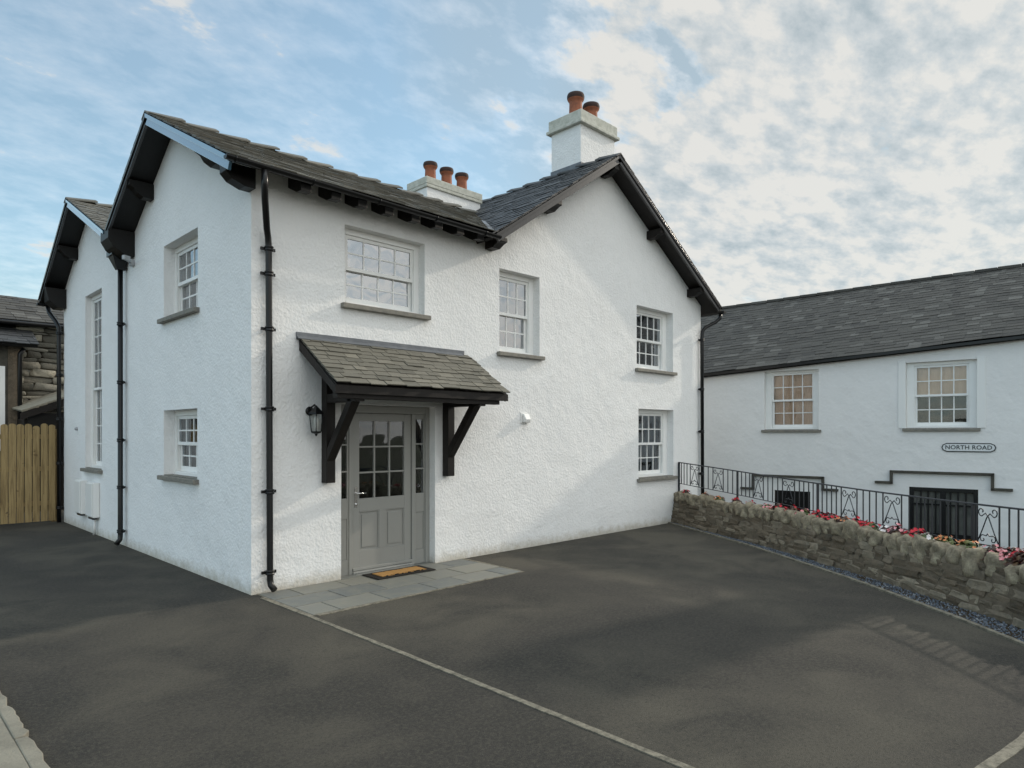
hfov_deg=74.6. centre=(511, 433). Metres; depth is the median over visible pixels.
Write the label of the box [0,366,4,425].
window
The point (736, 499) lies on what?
begonia plant
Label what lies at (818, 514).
begonia plant
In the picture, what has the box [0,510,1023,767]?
driveway
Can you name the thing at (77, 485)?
door
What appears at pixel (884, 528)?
begonia plant
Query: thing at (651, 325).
window
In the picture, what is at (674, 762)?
kerb
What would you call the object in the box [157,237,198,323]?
window
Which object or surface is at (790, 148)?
sky
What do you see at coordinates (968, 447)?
street sign
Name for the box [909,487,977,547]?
basement window
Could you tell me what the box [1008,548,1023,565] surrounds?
begonia plant
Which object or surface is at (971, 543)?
begonia plant
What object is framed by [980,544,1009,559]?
begonia plant
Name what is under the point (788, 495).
basement window
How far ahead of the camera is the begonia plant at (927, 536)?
7.78 m
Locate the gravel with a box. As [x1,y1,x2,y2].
[672,522,1023,641]
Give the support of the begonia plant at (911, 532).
on the stone wall
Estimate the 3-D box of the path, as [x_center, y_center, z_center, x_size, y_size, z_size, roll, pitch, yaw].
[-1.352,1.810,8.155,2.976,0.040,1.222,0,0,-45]
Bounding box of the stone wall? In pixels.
[671,491,1023,628]
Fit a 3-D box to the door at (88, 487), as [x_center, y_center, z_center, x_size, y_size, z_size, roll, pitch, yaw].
[-7.503,1.170,11.924,0.017,0.580,0.410,0,0,-45]
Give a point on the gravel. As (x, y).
(1003, 624)
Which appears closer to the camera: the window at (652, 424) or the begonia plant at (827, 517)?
the begonia plant at (827, 517)
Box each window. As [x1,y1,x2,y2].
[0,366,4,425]
[80,292,102,473]
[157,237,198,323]
[157,409,198,484]
[341,228,430,320]
[497,271,544,360]
[635,308,677,375]
[637,409,677,481]
[761,369,820,431]
[775,490,809,514]
[902,359,980,430]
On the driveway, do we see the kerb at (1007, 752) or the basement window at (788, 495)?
the kerb at (1007, 752)
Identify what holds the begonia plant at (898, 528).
on the stone wall
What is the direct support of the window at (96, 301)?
in the white cottage at (422, 343)
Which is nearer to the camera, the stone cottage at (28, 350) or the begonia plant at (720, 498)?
the begonia plant at (720, 498)
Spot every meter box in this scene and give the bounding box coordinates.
[74,479,87,515]
[85,481,99,534]
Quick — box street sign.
[942,443,995,451]
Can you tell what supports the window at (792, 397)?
in the white terrace
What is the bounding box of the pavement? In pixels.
[0,717,28,767]
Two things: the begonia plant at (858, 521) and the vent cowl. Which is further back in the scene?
the vent cowl
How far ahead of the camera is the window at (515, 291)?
10.72 m
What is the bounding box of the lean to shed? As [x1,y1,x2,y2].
[12,389,63,511]
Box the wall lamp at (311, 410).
[305,404,323,435]
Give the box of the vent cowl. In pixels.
[520,412,530,422]
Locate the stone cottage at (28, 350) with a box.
[0,295,63,425]
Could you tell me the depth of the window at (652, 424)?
13.49 m
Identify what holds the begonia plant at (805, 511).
on the stone wall
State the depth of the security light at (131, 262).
10.35 m
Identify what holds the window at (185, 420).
in the white cottage at (422, 343)
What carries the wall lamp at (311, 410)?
attached to the white cottage at (422, 343)
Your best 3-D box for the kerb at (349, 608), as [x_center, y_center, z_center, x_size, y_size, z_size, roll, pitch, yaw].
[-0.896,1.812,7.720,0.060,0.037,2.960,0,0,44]
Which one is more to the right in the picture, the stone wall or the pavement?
the stone wall
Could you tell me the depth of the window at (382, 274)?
8.90 m
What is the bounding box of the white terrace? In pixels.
[701,263,1023,549]
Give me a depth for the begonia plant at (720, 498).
12.46 m
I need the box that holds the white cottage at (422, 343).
[36,91,725,594]
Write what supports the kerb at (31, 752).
on the driveway
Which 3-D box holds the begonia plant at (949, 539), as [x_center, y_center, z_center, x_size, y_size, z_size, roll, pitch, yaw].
[4.861,1.210,7.528,0.280,0.172,0.290,0,0,22]
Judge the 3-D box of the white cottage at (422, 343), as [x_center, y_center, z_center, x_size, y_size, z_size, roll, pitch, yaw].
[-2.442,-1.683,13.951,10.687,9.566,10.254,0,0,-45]
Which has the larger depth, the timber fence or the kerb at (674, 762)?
the timber fence
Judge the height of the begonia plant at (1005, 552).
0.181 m
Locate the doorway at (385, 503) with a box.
[341,405,433,579]
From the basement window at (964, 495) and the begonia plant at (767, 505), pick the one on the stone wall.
the begonia plant at (767, 505)
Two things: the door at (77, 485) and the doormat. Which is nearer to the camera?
the doormat
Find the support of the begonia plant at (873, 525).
on the stone wall
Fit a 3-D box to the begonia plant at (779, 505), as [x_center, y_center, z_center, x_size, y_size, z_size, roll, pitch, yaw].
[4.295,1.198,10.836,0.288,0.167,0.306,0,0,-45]
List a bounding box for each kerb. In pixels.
[0,691,49,767]
[260,597,694,767]
[317,571,523,615]
[464,558,521,570]
[668,522,1023,645]
[975,732,1023,767]
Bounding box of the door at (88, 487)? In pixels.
[85,483,91,516]
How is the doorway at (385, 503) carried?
in the white cottage at (422, 343)
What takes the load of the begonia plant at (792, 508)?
on the stone wall
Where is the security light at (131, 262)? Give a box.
[122,255,134,266]
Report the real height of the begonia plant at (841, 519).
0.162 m
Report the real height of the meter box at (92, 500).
0.933 m
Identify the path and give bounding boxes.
[260,559,520,614]
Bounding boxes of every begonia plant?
[714,496,724,500]
[731,497,743,503]
[762,503,771,507]
[769,503,786,509]
[785,504,799,510]
[794,508,810,514]
[810,509,824,516]
[818,512,837,520]
[835,516,849,521]
[852,516,865,524]
[859,520,880,530]
[876,525,891,532]
[887,523,906,534]
[902,528,929,536]
[920,532,934,539]
[934,534,957,544]
[956,539,985,548]
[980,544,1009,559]
[997,546,1023,565]
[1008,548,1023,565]
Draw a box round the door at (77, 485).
[74,481,80,512]
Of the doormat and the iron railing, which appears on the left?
the doormat
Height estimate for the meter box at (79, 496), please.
0.655 m
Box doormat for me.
[362,565,435,579]
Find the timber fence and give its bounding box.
[0,423,56,523]
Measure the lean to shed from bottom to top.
3.550 m
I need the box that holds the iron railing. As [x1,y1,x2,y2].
[678,462,1023,548]
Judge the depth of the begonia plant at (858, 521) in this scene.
8.99 m
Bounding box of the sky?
[0,0,1023,305]
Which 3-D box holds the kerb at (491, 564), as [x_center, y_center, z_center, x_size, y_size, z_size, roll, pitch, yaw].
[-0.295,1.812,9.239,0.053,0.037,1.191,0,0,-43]
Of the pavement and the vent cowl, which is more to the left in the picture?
the pavement
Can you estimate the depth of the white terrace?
15.12 m
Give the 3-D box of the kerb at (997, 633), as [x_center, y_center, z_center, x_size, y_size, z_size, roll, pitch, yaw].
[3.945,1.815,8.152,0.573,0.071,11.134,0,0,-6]

